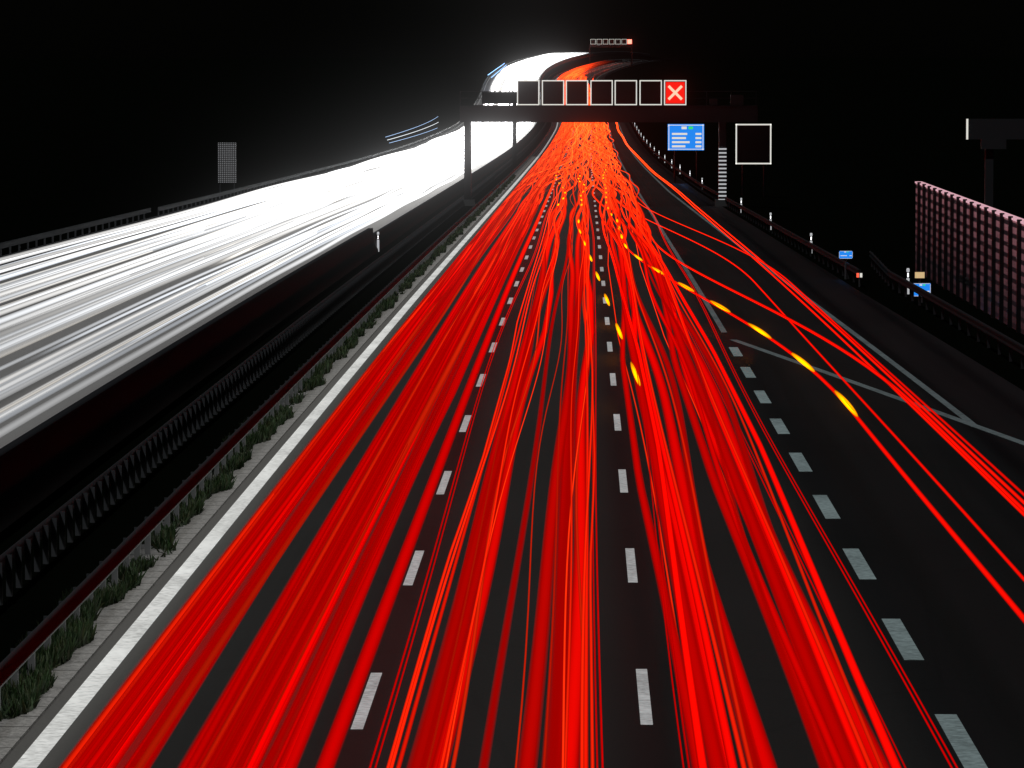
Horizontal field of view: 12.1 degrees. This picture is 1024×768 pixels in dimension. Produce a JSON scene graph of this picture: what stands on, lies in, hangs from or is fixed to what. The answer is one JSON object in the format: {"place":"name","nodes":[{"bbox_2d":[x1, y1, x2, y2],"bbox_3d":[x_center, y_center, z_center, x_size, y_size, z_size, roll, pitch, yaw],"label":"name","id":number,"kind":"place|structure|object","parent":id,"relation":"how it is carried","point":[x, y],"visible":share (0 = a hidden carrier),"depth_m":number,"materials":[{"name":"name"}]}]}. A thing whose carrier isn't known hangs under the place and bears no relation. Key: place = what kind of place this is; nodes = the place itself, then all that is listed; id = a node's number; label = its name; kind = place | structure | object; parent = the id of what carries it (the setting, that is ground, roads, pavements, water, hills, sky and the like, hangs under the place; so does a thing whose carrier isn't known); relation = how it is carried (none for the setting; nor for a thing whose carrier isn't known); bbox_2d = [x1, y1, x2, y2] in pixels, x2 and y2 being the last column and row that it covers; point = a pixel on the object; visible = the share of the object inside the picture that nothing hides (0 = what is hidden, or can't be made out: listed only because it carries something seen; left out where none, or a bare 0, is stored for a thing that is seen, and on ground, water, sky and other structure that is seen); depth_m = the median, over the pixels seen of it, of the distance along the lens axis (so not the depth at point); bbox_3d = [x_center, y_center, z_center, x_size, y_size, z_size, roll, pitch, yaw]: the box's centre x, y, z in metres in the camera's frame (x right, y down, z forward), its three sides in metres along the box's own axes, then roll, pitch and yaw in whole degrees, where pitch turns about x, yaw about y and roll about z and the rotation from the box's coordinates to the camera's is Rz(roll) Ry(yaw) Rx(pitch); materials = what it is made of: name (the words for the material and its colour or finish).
{"place":"outdoors","nodes":[
{"label":"outdoors","id":0,"kind":"place"},
{"bbox_2d":[0,53,588,447],"bbox_3d":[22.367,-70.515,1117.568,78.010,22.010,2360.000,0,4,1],"label":"road","id":1,"kind":"structure","parent":0,"point":[19,431],"depth_m":192.57,"materials":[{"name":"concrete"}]},
{"bbox_2d":[0,208,150,256],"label":"guardrail","id":2,"kind":"object","parent":1,"relation":"on","point":[36,237],"visible":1,"depth_m":277.53,"materials":[{"name":"grey metal"}]},
{"bbox_2d":[218,143,236,191],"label":"road sign","id":3,"kind":"object","parent":1,"relation":"on","point":[226,162],"visible":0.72,"depth_m":412.02,"materials":[{"name":"grey metal"}]},
{"bbox_2d":[16,73,499,268],"bbox_3d":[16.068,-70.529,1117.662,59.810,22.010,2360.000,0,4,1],"label":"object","id":4,"kind":"object","parent":1,"relation":"on","point":[113,240],"visible":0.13,"depth_m":267.70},
{"bbox_2d":[0,54,672,662],"bbox_3d":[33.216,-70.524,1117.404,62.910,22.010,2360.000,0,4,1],"label":"median verge","id":5,"kind":"structure","parent":1,"relation":"on","point":[38,594],"depth_m":107.17,"materials":[{"name":"black"}]},
{"bbox_2d":[0,228,376,531],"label":"concrete barrier","id":6,"kind":"object","parent":5,"relation":"on","point":[39,463],"visible":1,"depth_m":120.82,"materials":[{"name":"grey concrete"}]},
{"bbox_2d":[0,71,557,604],"bbox_3d":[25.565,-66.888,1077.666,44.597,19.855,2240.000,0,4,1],"label":"median guardrail","id":7,"kind":"object","parent":5,"relation":"on","point":[200,411],"visible":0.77,"depth_m":113.02,"materials":[{"name":"grey metal"}]},
{"bbox_2d":[377,232,378,251],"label":"delineator","id":8,"kind":"object","parent":5,"relation":"on","point":[378,241],"visible":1,"depth_m":254.14,"materials":[{"name":"white plastic"}]},
{"bbox_2d":[482,92,516,165],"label":"gantry","id":9,"kind":"object","parent":5,"relation":"on","point":[496,97],"visible":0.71,"depth_m":608.45,"materials":[{"name":"black metal"}]},
{"bbox_2d":[373,51,650,251],"bbox_3d":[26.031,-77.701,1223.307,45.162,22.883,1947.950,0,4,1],"label":"median barrier","id":10,"kind":"object","parent":5,"relation":"on","point":[392,231],"visible":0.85,"depth_m":378.94,"materials":[{"name":"grey"}]},
{"bbox_2d":[460,80,757,205],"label":"gantry","id":11,"kind":"object","parent":5,"relation":"on","point":[601,107],"visible":0.98,"depth_m":369.69,"materials":[{"name":"grey metal"}]},
{"bbox_2d":[158,52,593,216],"bbox_3d":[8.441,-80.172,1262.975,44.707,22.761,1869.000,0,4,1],"label":"guardrail","id":12,"kind":"object","parent":1,"relation":"on","point":[198,199],"visible":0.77,"depth_m":450.54,"materials":[{"name":"grey metal"}]},
{"bbox_2d":[407,63,513,149],"bbox_3d":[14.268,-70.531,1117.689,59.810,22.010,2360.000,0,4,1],"label":"guardrail","id":13,"kind":"object","parent":1,"relation":"on","point":[463,122],"visible":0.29,"depth_m":1100.52,"materials":[{"name":"metal"}]},
{"bbox_2d":[0,61,1023,767],"bbox_3d":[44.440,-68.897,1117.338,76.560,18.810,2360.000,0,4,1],"label":"road","id":14,"kind":"structure","parent":0,"point":[934,591],"depth_m":91.87,"materials":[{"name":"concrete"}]},
{"bbox_2d":[0,61,612,762],"bbox_3d":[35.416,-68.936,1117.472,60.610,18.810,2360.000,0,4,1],"label":"median paving","id":15,"kind":"structure","parent":14,"relation":"on","point":[108,621],"depth_m":85.46,"materials":[{"name":"grey concrete"}]},
{"bbox_2d":[0,174,515,720],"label":"median grass","id":16,"kind":"structure","parent":15,"relation":"on","point":[22,696],"depth_m":86.41,"materials":[{"name":"green plant"}]},
{"bbox_2d":[0,59,647,710],"bbox_3d":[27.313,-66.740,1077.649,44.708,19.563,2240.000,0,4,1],"label":"median guardrail","id":17,"kind":"object","parent":15,"relation":"on","point":[42,631],"visible":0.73,"depth_m":93.40,"materials":[{"name":"red"}]},
{"bbox_2d":[12,61,613,767],"bbox_3d":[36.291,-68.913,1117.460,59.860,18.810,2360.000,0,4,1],"label":"road edge line","id":18,"kind":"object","parent":14,"relation":"on","point":[64,719],"depth_m":82.85,"materials":[{"name":"white paint"}]},
{"bbox_2d":[351,147,568,728],"bbox_3d":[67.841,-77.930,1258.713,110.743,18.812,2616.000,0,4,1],"label":"lane markings","id":19,"kind":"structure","parent":14,"relation":"on","point":[361,715],"depth_m":82.01,"materials":[{"name":"white paint"}]},
{"bbox_2d":[0,52,1023,767],"bbox_3d":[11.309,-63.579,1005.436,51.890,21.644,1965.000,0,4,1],"label":"light trails","id":20,"kind":"object","parent":14,"relation":"on","point":[242,721],"depth_m":89.77,"materials":[{"name":"red"}]},
{"bbox_2d":[387,63,506,142],"bbox_3d":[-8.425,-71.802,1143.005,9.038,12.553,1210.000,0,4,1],"label":"light trails","id":21,"kind":"object","parent":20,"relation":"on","point":[436,117],"visible":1,"depth_m":660.38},
{"bbox_2d":[555,164,857,416],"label":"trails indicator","id":22,"kind":"object","parent":20,"relation":"on","point":[840,396],"visible":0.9,"depth_m":148.12},
{"bbox_2d":[589,39,632,65],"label":"gantry","id":23,"kind":"object","parent":14,"relation":"on","point":[626,42],"visible":0.99,"depth_m":1894.38,"materials":[{"name":"grey metal"}]},
{"bbox_2d":[590,62,652,724],"bbox_3d":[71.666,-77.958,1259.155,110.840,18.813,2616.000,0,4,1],"label":"lane markings","id":24,"kind":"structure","parent":14,"relation":"on","point":[644,698],"depth_m":82.86,"materials":[{"name":"white paint"}]},
{"bbox_2d":[587,140,669,767],"bbox_3d":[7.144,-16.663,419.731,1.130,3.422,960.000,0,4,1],"label":"road surface","id":25,"kind":"object","parent":14,"relation":"on","point":[627,651],"visible":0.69,"depth_m":80.89,"materials":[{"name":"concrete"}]},
{"bbox_2d":[588,64,726,331],"bbox_3d":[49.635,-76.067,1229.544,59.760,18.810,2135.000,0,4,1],"label":"road edge line","id":26,"kind":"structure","parent":14,"relation":"on","point":[710,309],"depth_m":227.10,"materials":[{"name":"white paint"}]},
{"bbox_2d":[596,64,975,426],"bbox_3d":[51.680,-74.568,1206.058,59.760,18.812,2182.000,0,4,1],"label":"road edge line","id":27,"kind":"object","parent":14,"relation":"on","point":[919,383],"visible":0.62,"depth_m":156.08,"materials":[{"name":"white paint"}]},
{"bbox_2d":[729,347,987,767],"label":"dashed lane marking","id":28,"kind":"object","parent":14,"relation":"on","point":[962,744],"depth_m":73.73,"materials":[{"name":"paint"}]},
{"bbox_2d":[732,340,1023,444],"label":"road marking line","id":29,"kind":"object","parent":14,"relation":"on","point":[901,399],"visible":0.9,"depth_m":131.15,"materials":[{"name":"white paint"}]},
{"bbox_2d":[0,58,1023,256],"bbox_3d":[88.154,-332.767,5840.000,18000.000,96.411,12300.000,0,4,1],"label":"ground","id":30,"kind":"structure","parent":0,"point":[861,146],"depth_m":1031.91,"materials":[{"name":"black"}]},
{"bbox_2d":[869,251,1023,368],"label":"guardrail","id":31,"kind":"object","parent":30,"relation":"on","point":[1002,338],"visible":1,"depth_m":170.74,"materials":[{"name":"grey metal"}]},
{"bbox_2d":[966,119,1023,206],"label":"cantilever sign","id":32,"kind":"object","parent":30,"relation":"on","point":[992,134],"visible":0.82,"depth_m":249.07,"materials":[{"name":"grey"}]},
{"bbox_2d":[0,0,1023,58],"label":"sky","id":33,"kind":"structure","parent":0,"point":[666,29],"materials":[{"name":"black"}]},
{"bbox_2d":[605,61,1023,390],"bbox_3d":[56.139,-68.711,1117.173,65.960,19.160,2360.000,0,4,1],"label":"verge","id":34,"kind":"structure","parent":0,"point":[831,237],"depth_m":249.82,"materials":[{"name":"black"}]},
{"bbox_2d":[668,124,703,182],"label":"road sign","id":35,"kind":"object","parent":34,"relation":"on","point":[685,137],"visible":0.93,"depth_m":479.17,"materials":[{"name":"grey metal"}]},
{"bbox_2d":[604,59,860,285],"bbox_3d":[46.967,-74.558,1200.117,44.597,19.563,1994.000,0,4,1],"label":"guardrail","id":36,"kind":"object","parent":34,"relation":"on","point":[703,188],"visible":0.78,"depth_m":294.64,"materials":[{"name":"grey metal"}]},
{"bbox_2d":[736,124,770,196],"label":"road sign","id":37,"kind":"object","parent":34,"relation":"on","point":[753,143],"visible":0.85,"depth_m":424.21,"materials":[{"name":"grey metal"}]},
{"bbox_2d":[839,251,852,278],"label":"station sign","id":38,"kind":"object","parent":34,"relation":"on","point":[845,255],"visible":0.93,"depth_m":214.85,"materials":[{"name":"blue metal"}]},
{"bbox_2d":[856,273,862,286],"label":"road sign","id":39,"kind":"object","parent":34,"relation":"on","point":[859,275],"visible":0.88,"depth_m":205.91,"materials":[{"name":"red metal"}]},
{"bbox_2d":[906,268,909,293],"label":"delineator","id":40,"kind":"object","parent":34,"relation":"on","point":[907,273],"visible":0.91,"depth_m":197.87,"materials":[{"name":"white plastic"}]},
{"bbox_2d":[914,272,924,282],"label":"station sign","id":41,"kind":"object","parent":34,"relation":"on","point":[919,276],"visible":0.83,"depth_m":192.07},
{"bbox_2d":[913,283,930,302],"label":"station sign","id":42,"kind":"object","parent":34,"relation":"on","point":[926,286],"visible":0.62,"depth_m":191.90,"materials":[{"name":"blue metal"}]},
{"bbox_2d":[915,181,1023,334],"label":"noise barrier","id":43,"kind":"object","parent":34,"relation":"on","point":[981,245],"visible":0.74,"depth_m":192.61,"materials":[{"name":"pink metal"}]}
]}

